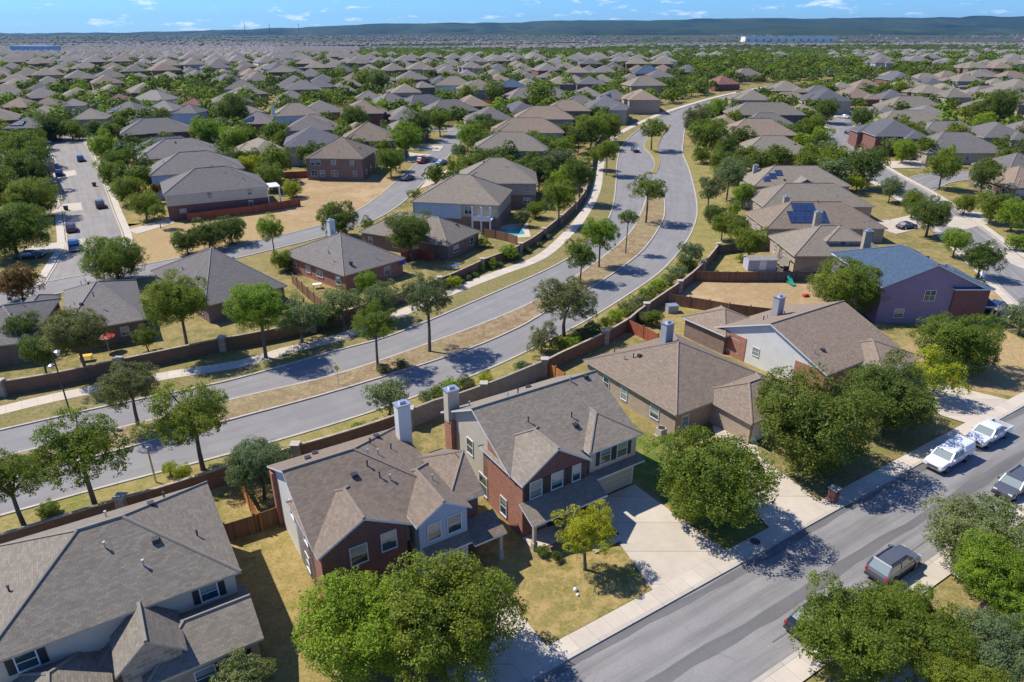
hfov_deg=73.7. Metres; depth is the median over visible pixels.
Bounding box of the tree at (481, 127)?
[464,119,486,135]
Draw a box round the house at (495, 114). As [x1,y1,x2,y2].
[463,106,510,132]
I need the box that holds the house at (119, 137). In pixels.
[116,117,154,142]
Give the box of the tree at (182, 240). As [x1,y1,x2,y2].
[169,228,200,253]
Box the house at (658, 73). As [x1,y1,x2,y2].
[645,69,674,80]
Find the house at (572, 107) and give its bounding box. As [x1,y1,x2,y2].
[548,99,590,116]
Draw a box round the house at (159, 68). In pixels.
[146,62,182,75]
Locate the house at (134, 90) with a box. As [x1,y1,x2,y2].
[126,82,167,97]
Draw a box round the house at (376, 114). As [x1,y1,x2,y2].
[341,99,387,126]
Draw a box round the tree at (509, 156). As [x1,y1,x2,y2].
[495,155,517,161]
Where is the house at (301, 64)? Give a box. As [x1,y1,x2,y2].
[295,58,314,71]
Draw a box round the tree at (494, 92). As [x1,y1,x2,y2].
[482,83,504,99]
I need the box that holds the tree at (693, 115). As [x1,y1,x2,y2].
[682,102,711,129]
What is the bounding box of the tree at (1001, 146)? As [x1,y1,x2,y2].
[990,137,1009,149]
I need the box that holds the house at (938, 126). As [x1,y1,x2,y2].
[918,121,970,134]
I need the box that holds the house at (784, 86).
[760,80,808,94]
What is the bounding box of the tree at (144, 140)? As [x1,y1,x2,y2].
[140,136,153,141]
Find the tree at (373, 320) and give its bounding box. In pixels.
[351,297,398,367]
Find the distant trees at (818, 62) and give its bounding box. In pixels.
[0,34,1023,134]
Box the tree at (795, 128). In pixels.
[783,123,804,133]
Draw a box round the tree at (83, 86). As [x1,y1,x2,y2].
[69,78,86,89]
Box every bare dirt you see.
[282,175,395,222]
[677,280,827,307]
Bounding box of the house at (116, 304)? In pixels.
[63,278,146,351]
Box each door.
[422,545,467,570]
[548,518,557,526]
[598,466,633,493]
[751,420,773,442]
[759,261,766,269]
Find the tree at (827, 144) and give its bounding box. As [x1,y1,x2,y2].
[818,140,838,149]
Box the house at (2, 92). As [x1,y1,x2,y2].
[0,90,19,98]
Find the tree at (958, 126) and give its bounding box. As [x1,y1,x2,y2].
[945,121,975,134]
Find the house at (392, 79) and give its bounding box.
[381,72,396,83]
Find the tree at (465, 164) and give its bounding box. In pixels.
[459,153,481,168]
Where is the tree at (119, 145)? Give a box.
[111,141,135,166]
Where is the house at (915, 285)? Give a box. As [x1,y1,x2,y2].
[831,229,997,322]
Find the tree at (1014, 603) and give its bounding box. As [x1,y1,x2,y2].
[985,575,1023,632]
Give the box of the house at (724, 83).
[708,75,740,90]
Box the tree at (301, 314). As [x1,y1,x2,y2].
[273,292,327,342]
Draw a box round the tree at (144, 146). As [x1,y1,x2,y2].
[127,140,158,158]
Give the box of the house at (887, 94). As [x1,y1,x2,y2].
[872,89,904,101]
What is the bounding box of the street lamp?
[48,350,72,419]
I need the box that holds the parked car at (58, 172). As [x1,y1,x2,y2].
[55,168,63,175]
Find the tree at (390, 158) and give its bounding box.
[375,148,404,176]
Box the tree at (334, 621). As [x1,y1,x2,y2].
[290,565,422,681]
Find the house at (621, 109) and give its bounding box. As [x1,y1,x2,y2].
[584,96,629,124]
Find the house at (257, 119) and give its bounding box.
[235,111,271,132]
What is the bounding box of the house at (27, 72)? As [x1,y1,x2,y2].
[14,68,36,77]
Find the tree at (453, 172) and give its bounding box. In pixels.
[442,169,461,180]
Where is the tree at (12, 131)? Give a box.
[0,128,21,144]
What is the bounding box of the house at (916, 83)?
[888,79,925,87]
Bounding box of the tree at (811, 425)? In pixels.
[752,362,891,481]
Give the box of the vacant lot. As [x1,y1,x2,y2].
[129,174,396,264]
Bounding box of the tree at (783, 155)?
[767,143,795,164]
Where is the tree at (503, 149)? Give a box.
[494,139,522,160]
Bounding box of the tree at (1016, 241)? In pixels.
[1004,232,1023,249]
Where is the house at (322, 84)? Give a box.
[312,79,334,90]
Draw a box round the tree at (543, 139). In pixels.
[530,132,557,155]
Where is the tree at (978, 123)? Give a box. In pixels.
[972,120,996,125]
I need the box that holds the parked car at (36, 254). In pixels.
[14,250,45,259]
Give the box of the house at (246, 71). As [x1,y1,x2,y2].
[239,68,264,75]
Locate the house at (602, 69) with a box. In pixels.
[589,65,616,77]
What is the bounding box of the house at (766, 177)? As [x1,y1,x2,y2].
[738,164,851,190]
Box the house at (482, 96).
[456,80,489,99]
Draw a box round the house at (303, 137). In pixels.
[283,126,338,165]
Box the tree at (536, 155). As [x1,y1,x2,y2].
[523,151,541,160]
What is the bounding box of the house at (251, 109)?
[242,105,265,118]
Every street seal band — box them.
[537,407,1023,681]
[644,450,1023,681]
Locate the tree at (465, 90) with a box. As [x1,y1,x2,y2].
[456,84,479,96]
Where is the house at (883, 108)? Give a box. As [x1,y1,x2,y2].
[867,104,895,114]
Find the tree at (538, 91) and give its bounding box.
[523,78,557,105]
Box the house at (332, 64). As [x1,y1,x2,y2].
[324,60,339,68]
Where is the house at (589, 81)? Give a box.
[576,76,606,90]
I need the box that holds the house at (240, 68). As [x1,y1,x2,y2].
[233,65,248,71]
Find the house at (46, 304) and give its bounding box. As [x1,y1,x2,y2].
[0,294,61,365]
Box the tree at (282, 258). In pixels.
[269,249,292,270]
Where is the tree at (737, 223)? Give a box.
[726,216,753,239]
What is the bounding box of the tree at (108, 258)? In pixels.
[76,235,150,279]
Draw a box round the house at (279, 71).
[268,65,296,82]
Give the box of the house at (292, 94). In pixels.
[275,90,307,105]
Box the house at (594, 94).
[574,87,600,99]
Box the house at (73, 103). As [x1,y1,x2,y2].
[59,98,87,115]
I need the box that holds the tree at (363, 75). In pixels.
[351,69,372,86]
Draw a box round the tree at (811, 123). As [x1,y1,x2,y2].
[800,114,825,135]
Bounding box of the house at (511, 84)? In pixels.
[499,78,523,97]
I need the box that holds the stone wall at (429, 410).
[410,356,547,428]
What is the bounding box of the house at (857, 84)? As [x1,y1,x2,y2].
[848,79,878,92]
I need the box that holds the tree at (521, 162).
[514,158,528,165]
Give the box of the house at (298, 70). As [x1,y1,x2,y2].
[289,65,303,72]
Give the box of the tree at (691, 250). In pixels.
[676,241,704,268]
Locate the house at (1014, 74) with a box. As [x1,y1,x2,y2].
[994,70,1023,78]
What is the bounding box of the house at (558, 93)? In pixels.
[549,87,568,100]
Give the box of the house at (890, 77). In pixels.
[875,71,921,83]
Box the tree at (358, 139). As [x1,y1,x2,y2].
[347,136,365,143]
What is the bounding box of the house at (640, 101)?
[621,89,660,113]
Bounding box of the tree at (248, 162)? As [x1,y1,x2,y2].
[237,154,259,173]
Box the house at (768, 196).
[745,183,874,216]
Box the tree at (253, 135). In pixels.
[241,124,257,142]
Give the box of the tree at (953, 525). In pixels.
[920,490,1023,579]
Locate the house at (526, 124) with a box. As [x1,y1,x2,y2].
[490,117,564,140]
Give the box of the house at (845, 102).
[799,88,851,114]
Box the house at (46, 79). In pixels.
[37,76,64,86]
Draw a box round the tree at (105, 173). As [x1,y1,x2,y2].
[91,158,125,188]
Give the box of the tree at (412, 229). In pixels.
[383,209,431,260]
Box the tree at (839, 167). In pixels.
[817,157,853,181]
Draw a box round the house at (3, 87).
[0,84,21,93]
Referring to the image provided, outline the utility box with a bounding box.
[665,303,678,313]
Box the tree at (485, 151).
[467,145,497,159]
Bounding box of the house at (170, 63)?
[153,59,182,69]
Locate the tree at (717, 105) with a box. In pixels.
[703,98,727,117]
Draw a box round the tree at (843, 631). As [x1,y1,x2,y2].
[788,569,917,681]
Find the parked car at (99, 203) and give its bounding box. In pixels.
[94,199,105,208]
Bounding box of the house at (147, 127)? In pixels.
[120,117,194,141]
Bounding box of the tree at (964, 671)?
[909,643,1016,681]
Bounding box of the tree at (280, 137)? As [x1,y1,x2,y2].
[269,130,288,146]
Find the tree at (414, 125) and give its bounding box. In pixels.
[395,116,418,145]
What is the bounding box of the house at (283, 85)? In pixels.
[274,80,294,94]
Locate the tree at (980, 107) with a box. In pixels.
[962,100,999,124]
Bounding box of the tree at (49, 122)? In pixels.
[32,108,68,140]
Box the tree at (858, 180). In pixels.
[846,172,870,190]
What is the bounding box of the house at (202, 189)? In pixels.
[160,166,280,220]
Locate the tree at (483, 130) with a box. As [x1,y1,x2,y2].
[482,128,494,136]
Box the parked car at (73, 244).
[66,238,80,251]
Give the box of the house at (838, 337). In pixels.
[681,294,922,394]
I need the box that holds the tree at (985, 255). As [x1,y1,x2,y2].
[959,239,1007,277]
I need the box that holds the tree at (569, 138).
[556,135,576,151]
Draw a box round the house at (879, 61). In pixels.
[864,57,894,70]
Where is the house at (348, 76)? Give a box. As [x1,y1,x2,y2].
[341,73,358,79]
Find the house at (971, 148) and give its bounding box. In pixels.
[909,132,1005,163]
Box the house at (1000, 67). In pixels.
[985,62,1011,72]
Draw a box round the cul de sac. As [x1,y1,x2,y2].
[49,135,92,145]
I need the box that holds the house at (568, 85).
[550,76,575,91]
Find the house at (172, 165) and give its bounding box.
[147,150,244,199]
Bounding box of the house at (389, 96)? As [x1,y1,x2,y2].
[370,92,403,109]
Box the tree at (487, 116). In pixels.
[470,113,492,133]
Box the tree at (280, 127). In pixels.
[271,118,285,131]
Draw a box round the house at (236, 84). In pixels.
[223,79,258,92]
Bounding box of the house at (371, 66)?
[358,64,380,70]
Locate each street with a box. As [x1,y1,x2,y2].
[0,126,459,304]
[44,143,121,284]
[428,127,460,130]
[530,410,1023,681]
[827,112,1023,304]
[899,172,969,191]
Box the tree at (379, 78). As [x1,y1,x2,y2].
[364,70,389,88]
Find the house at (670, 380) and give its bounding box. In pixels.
[583,320,791,442]
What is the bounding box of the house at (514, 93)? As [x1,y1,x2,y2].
[501,87,545,104]
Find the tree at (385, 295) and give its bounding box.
[360,278,400,313]
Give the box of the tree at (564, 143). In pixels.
[548,138,573,153]
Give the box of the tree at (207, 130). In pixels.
[187,117,222,143]
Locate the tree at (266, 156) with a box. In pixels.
[253,143,287,169]
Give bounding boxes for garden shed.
[743,255,777,270]
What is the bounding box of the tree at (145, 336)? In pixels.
[130,324,159,351]
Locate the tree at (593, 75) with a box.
[583,73,598,79]
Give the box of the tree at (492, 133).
[483,130,498,138]
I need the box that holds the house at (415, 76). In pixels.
[396,70,428,83]
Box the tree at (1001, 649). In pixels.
[955,605,1023,681]
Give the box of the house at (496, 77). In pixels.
[485,74,508,84]
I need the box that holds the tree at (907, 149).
[892,138,920,162]
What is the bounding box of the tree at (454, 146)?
[450,143,466,154]
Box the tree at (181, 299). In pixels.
[138,268,209,344]
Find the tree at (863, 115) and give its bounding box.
[850,106,878,126]
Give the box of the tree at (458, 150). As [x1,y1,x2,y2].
[452,144,468,156]
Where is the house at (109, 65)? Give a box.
[101,62,125,69]
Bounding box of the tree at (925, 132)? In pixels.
[919,129,938,135]
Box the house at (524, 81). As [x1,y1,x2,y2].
[518,78,534,86]
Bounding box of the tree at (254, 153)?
[246,147,259,162]
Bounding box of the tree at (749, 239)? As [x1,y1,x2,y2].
[731,226,769,254]
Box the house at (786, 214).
[745,195,887,242]
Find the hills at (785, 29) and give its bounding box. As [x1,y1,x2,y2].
[365,24,1023,34]
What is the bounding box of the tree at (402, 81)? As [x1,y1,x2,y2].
[391,77,415,88]
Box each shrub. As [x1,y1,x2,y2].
[33,497,59,518]
[161,460,177,474]
[172,461,191,478]
[350,420,366,427]
[376,363,391,372]
[390,358,407,368]
[417,388,437,402]
[430,382,446,398]
[439,376,462,390]
[446,275,462,286]
[456,373,474,388]
[469,271,477,276]
[477,235,490,246]
[477,370,492,381]
[485,257,497,268]
[499,244,518,260]
[513,360,531,370]
[535,544,549,556]
[543,234,551,238]
[550,551,562,560]
[551,335,574,351]
[563,333,582,346]
[571,327,593,340]
[580,319,603,334]
[597,317,614,327]
[606,308,628,321]
[617,298,638,315]
[628,294,648,304]
[636,311,645,323]
[637,284,657,300]
[644,310,664,325]
[647,278,669,292]
[660,272,680,284]
[665,264,688,277]
[674,256,698,269]
[735,253,743,261]
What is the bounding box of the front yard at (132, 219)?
[117,213,140,227]
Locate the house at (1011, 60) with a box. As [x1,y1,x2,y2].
[987,58,1023,72]
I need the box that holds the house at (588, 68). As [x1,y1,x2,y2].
[584,65,595,70]
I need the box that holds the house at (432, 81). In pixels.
[429,76,443,85]
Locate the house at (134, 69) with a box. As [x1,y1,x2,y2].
[120,65,148,77]
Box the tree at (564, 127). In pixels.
[555,122,573,136]
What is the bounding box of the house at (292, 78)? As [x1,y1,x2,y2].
[279,75,307,82]
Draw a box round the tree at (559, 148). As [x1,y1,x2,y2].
[549,146,578,166]
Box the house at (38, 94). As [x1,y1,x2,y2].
[27,88,62,100]
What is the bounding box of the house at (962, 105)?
[952,98,1007,118]
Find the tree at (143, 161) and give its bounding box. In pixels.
[131,152,160,168]
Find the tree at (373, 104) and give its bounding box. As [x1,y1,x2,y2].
[368,100,382,107]
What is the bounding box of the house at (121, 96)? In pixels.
[108,93,130,102]
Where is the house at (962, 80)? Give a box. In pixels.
[939,73,985,89]
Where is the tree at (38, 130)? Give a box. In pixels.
[23,123,46,139]
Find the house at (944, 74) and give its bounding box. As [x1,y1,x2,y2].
[932,70,955,78]
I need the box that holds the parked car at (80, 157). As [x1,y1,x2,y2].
[77,155,84,161]
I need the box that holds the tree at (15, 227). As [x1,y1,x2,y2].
[0,200,53,260]
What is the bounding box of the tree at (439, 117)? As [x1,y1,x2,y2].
[430,109,451,135]
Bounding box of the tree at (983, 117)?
[971,111,998,124]
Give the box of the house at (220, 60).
[205,57,231,65]
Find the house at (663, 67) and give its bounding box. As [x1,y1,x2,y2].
[656,64,674,73]
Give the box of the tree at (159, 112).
[149,106,172,117]
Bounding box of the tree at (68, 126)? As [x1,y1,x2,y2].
[58,118,81,139]
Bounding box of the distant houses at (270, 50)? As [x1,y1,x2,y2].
[0,34,1023,69]
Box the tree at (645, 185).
[626,171,667,222]
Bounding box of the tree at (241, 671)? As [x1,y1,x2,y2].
[209,645,276,681]
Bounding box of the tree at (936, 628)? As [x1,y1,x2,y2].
[877,579,979,681]
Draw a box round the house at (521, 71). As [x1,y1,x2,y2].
[508,69,534,75]
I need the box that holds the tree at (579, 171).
[564,153,595,198]
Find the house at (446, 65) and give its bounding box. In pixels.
[435,63,455,70]
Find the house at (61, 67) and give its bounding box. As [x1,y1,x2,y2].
[50,65,68,70]
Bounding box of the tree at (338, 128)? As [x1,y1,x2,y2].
[333,119,351,135]
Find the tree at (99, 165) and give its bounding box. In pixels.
[97,161,113,171]
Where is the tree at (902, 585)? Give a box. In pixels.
[882,579,934,632]
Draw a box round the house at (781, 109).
[722,102,805,123]
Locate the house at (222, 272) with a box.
[150,246,286,322]
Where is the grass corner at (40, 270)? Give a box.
[18,268,52,281]
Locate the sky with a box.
[0,0,1023,33]
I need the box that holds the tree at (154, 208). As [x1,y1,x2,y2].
[147,199,166,227]
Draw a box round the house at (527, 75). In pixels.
[517,72,539,82]
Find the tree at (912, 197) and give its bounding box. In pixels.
[900,188,928,217]
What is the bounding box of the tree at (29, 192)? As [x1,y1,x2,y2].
[0,175,65,218]
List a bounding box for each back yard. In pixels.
[447,119,463,126]
[645,300,703,340]
[713,251,792,271]
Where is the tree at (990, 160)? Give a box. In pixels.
[974,156,1002,168]
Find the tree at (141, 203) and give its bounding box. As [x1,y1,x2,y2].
[124,188,159,219]
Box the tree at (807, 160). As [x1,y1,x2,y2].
[792,147,823,166]
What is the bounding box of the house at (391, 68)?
[380,63,406,75]
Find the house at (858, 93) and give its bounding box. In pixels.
[836,87,880,105]
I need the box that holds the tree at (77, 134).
[70,128,85,139]
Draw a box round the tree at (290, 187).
[282,179,303,198]
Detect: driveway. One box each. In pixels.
[25,238,85,252]
[38,202,82,213]
[57,170,76,178]
[130,218,174,233]
[399,152,429,162]
[409,144,442,150]
[412,558,545,681]
[420,170,446,188]
[590,484,724,588]
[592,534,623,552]
[712,425,818,526]
[856,633,931,681]
[877,220,919,233]
[889,160,925,167]
[890,215,935,228]
[914,379,1007,421]
[947,216,987,229]
[954,209,987,222]
[989,245,1023,268]
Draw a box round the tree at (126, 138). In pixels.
[120,132,141,145]
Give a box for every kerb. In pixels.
[0,84,808,430]
[0,130,697,516]
[0,197,646,456]
[5,189,664,481]
[11,126,455,289]
[18,140,461,302]
[44,145,67,283]
[83,141,123,275]
[520,403,1023,681]
[752,494,1023,681]
[827,112,1019,305]
[854,121,1023,259]
[900,171,968,181]
[932,179,970,190]
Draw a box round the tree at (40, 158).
[14,145,51,163]
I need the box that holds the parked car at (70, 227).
[64,222,76,232]
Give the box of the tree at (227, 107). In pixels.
[210,93,250,121]
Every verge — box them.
[0,84,804,428]
[0,153,724,532]
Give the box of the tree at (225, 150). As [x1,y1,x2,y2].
[213,140,237,157]
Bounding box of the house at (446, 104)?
[419,99,478,119]
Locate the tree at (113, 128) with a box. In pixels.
[96,122,122,138]
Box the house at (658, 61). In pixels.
[649,57,672,68]
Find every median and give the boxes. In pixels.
[0,189,663,474]
[644,124,670,172]
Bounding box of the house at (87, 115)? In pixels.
[71,108,112,136]
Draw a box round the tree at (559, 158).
[542,147,574,170]
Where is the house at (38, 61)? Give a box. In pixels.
[26,56,56,67]
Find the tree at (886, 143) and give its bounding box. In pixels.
[879,137,897,150]
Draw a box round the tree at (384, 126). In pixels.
[375,119,391,129]
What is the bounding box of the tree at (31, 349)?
[15,330,59,372]
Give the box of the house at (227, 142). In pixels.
[211,126,267,147]
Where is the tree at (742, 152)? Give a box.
[734,145,755,161]
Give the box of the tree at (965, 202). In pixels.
[952,194,979,214]
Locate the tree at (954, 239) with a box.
[940,227,974,257]
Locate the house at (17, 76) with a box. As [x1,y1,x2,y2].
[0,73,29,83]
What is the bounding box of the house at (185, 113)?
[170,104,209,123]
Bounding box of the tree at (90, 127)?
[80,120,103,137]
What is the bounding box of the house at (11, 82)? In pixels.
[1,78,25,88]
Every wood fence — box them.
[186,198,300,221]
[222,507,278,540]
[239,485,263,531]
[283,171,307,178]
[291,272,325,306]
[366,88,494,103]
[401,248,433,261]
[483,228,516,244]
[547,363,565,377]
[627,318,658,340]
[669,293,771,315]
[695,270,757,281]
[718,242,769,254]
[757,270,815,281]
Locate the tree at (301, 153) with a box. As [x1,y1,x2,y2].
[293,145,313,160]
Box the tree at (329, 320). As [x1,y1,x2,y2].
[306,303,338,330]
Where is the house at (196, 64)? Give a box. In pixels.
[179,58,206,70]
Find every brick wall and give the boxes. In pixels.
[0,134,605,396]
[0,414,394,543]
[548,242,721,367]
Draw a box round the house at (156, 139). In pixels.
[130,135,185,164]
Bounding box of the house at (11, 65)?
[3,62,23,69]
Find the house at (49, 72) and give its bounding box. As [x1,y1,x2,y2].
[31,67,65,78]
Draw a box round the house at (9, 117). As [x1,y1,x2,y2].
[0,108,21,123]
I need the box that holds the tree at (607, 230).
[581,216,620,266]
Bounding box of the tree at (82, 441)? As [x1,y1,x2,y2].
[29,406,134,504]
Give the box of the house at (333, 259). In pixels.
[286,218,405,290]
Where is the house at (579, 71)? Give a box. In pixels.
[564,66,589,77]
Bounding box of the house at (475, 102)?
[459,95,490,109]
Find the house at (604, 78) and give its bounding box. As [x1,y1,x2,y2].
[596,74,613,85]
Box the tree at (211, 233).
[188,216,225,247]
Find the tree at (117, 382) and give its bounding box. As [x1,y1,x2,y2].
[89,360,160,424]
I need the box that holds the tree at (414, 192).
[406,188,421,197]
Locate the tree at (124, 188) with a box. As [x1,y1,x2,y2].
[109,176,146,204]
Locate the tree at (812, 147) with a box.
[790,143,818,164]
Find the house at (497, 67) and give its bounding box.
[484,64,509,72]
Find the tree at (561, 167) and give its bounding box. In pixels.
[557,163,575,183]
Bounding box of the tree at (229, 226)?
[213,214,246,245]
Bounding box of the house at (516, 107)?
[505,101,530,113]
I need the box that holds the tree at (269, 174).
[252,161,285,190]
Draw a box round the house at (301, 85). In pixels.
[284,79,322,97]
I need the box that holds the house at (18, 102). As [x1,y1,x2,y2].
[0,97,36,113]
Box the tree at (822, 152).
[820,145,851,163]
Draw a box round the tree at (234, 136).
[218,125,251,147]
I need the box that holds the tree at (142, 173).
[122,165,151,191]
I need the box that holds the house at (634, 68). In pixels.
[625,65,641,74]
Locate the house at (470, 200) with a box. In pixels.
[410,173,512,232]
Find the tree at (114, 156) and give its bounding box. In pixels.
[101,147,135,168]
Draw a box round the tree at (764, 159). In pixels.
[746,146,779,168]
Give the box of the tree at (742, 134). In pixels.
[726,125,757,143]
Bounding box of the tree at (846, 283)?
[804,255,890,312]
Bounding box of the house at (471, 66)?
[458,61,484,72]
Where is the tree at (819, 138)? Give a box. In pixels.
[810,133,830,147]
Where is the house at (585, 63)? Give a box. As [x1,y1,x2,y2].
[579,58,601,67]
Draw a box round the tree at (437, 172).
[421,163,445,183]
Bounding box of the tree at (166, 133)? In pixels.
[155,131,175,136]
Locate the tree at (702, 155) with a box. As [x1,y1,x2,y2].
[691,147,710,162]
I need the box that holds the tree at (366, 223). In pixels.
[360,215,373,228]
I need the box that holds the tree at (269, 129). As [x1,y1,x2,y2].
[257,121,290,141]
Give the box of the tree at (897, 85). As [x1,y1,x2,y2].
[891,74,915,92]
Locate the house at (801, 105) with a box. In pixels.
[791,104,826,116]
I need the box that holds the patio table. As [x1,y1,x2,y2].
[79,353,92,360]
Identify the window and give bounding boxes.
[12,650,40,673]
[120,326,129,335]
[193,663,218,681]
[199,583,219,603]
[207,192,212,198]
[221,652,245,674]
[290,259,296,267]
[304,550,311,573]
[305,264,310,273]
[311,170,317,175]
[316,268,322,277]
[320,170,324,175]
[331,171,337,175]
[335,275,340,284]
[349,542,368,567]
[368,236,372,243]
[380,529,397,552]
[384,265,390,275]
[427,520,441,541]
[447,512,461,534]
[453,244,458,252]
[464,206,471,213]
[466,436,472,456]
[470,236,473,245]
[479,471,487,498]
[500,494,506,517]
[523,198,530,202]
[525,185,529,191]
[529,478,542,499]
[551,470,563,490]
[571,463,580,482]
[599,447,611,464]
[603,375,609,388]
[616,441,627,458]
[620,385,627,401]
[649,404,659,420]
[681,413,689,428]
[751,346,759,356]
[893,309,904,317]
[923,290,936,300]
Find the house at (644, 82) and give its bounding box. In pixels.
[621,75,667,97]
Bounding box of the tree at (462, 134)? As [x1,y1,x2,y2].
[455,121,480,151]
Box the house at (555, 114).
[514,106,574,130]
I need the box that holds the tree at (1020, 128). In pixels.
[1015,125,1023,132]
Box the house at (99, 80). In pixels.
[90,75,124,90]
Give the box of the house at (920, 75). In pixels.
[912,73,940,79]
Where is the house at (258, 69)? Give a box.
[254,63,267,71]
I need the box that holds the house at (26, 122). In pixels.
[1,116,54,140]
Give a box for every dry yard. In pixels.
[901,318,1023,395]
[989,290,1006,303]
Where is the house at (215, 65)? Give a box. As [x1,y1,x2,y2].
[200,61,232,73]
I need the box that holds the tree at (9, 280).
[0,260,45,299]
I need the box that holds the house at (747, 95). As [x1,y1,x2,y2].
[727,89,772,103]
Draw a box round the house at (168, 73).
[154,71,182,85]
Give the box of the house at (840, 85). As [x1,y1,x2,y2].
[829,81,851,91]
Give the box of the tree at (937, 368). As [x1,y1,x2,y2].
[911,343,971,400]
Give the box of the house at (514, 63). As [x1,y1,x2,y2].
[507,61,526,66]
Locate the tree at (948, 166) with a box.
[923,147,963,188]
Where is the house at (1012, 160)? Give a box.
[971,153,1023,169]
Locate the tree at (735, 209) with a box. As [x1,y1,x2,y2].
[724,200,742,214]
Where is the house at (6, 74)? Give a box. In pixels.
[0,71,11,77]
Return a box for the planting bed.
[530,535,579,559]
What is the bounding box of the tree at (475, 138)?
[465,131,487,147]
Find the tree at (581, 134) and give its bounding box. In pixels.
[565,122,590,152]
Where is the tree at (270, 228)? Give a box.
[255,212,284,250]
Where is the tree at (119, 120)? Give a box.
[105,116,130,132]
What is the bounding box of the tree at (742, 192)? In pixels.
[732,183,757,207]
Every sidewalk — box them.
[0,86,764,414]
[36,144,64,284]
[84,140,132,276]
[481,391,1023,681]
[761,499,1023,681]
[823,107,1019,309]
[860,123,1023,257]
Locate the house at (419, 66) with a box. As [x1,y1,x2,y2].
[406,61,435,77]
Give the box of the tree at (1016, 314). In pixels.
[998,298,1023,334]
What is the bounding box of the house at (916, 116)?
[873,110,942,122]
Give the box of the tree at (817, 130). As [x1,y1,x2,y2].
[811,125,835,139]
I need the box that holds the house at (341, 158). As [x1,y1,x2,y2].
[303,136,378,180]
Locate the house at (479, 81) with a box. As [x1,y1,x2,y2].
[474,79,486,85]
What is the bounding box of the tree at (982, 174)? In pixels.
[968,161,1006,191]
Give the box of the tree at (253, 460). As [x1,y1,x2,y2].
[221,434,292,499]
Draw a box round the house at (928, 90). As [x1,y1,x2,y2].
[901,84,943,97]
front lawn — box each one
[478,507,651,644]
[757,392,964,499]
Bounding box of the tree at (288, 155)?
[267,144,293,170]
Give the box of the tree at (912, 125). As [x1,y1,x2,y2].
[897,116,926,130]
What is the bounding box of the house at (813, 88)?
[805,85,837,93]
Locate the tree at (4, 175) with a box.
[0,164,21,206]
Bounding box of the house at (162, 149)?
[136,137,224,181]
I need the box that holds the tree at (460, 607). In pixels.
[374,548,528,681]
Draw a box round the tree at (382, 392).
[360,377,410,415]
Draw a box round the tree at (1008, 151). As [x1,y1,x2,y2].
[994,147,1020,157]
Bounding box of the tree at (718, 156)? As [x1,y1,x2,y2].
[707,145,733,170]
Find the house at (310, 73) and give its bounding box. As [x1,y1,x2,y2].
[301,68,320,82]
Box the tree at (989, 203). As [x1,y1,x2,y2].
[974,188,1016,223]
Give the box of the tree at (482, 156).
[479,153,501,160]
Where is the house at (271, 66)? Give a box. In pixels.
[260,62,293,73]
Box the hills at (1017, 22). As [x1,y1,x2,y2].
[0,16,1023,34]
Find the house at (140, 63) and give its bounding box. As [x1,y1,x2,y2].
[126,62,151,67]
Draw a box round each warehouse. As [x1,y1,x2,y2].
[9,46,60,50]
[741,37,834,41]
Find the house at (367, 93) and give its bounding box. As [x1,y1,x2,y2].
[355,90,379,99]
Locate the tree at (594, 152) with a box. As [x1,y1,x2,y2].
[588,145,604,169]
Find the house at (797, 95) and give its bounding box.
[768,92,800,103]
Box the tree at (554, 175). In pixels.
[544,169,565,184]
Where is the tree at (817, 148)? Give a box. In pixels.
[803,143,819,153]
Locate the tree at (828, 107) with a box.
[814,97,841,122]
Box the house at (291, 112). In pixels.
[270,102,321,128]
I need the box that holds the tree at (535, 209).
[526,201,546,218]
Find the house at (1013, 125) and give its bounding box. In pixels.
[1005,120,1023,130]
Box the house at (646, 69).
[631,65,657,76]
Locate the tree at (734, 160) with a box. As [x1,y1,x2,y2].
[722,155,752,172]
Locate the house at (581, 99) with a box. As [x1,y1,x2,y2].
[569,95,591,103]
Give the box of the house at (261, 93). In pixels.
[229,84,268,100]
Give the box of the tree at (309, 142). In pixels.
[308,140,319,149]
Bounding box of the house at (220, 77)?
[209,73,242,85]
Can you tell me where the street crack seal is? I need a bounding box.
[772,494,995,642]
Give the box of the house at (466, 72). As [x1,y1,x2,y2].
[458,69,479,80]
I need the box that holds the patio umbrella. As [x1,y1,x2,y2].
[101,333,114,349]
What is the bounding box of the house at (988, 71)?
[979,69,996,74]
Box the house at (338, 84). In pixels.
[334,78,363,90]
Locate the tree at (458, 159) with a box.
[452,153,474,170]
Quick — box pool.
[499,228,524,234]
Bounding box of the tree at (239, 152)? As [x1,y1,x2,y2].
[233,149,252,159]
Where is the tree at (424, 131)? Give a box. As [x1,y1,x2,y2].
[415,128,427,143]
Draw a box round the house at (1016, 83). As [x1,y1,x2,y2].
[991,79,1023,90]
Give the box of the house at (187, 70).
[182,67,203,74]
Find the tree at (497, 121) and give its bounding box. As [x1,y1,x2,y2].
[485,118,506,130]
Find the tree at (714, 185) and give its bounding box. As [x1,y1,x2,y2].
[698,175,727,204]
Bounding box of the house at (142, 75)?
[127,73,152,80]
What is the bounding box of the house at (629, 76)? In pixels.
[620,73,635,81]
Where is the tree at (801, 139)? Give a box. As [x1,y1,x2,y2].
[792,132,813,145]
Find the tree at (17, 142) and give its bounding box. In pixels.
[0,128,52,156]
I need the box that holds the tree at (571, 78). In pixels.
[561,72,576,88]
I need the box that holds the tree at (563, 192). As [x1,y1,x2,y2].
[541,179,578,226]
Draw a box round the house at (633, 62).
[626,57,649,68]
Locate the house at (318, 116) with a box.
[294,114,338,126]
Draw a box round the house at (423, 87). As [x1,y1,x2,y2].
[413,81,435,95]
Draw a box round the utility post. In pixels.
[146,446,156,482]
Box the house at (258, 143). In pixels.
[230,137,284,167]
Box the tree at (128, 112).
[114,107,137,121]
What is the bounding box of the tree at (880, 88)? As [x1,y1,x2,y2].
[872,82,892,94]
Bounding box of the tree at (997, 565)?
[952,528,1023,613]

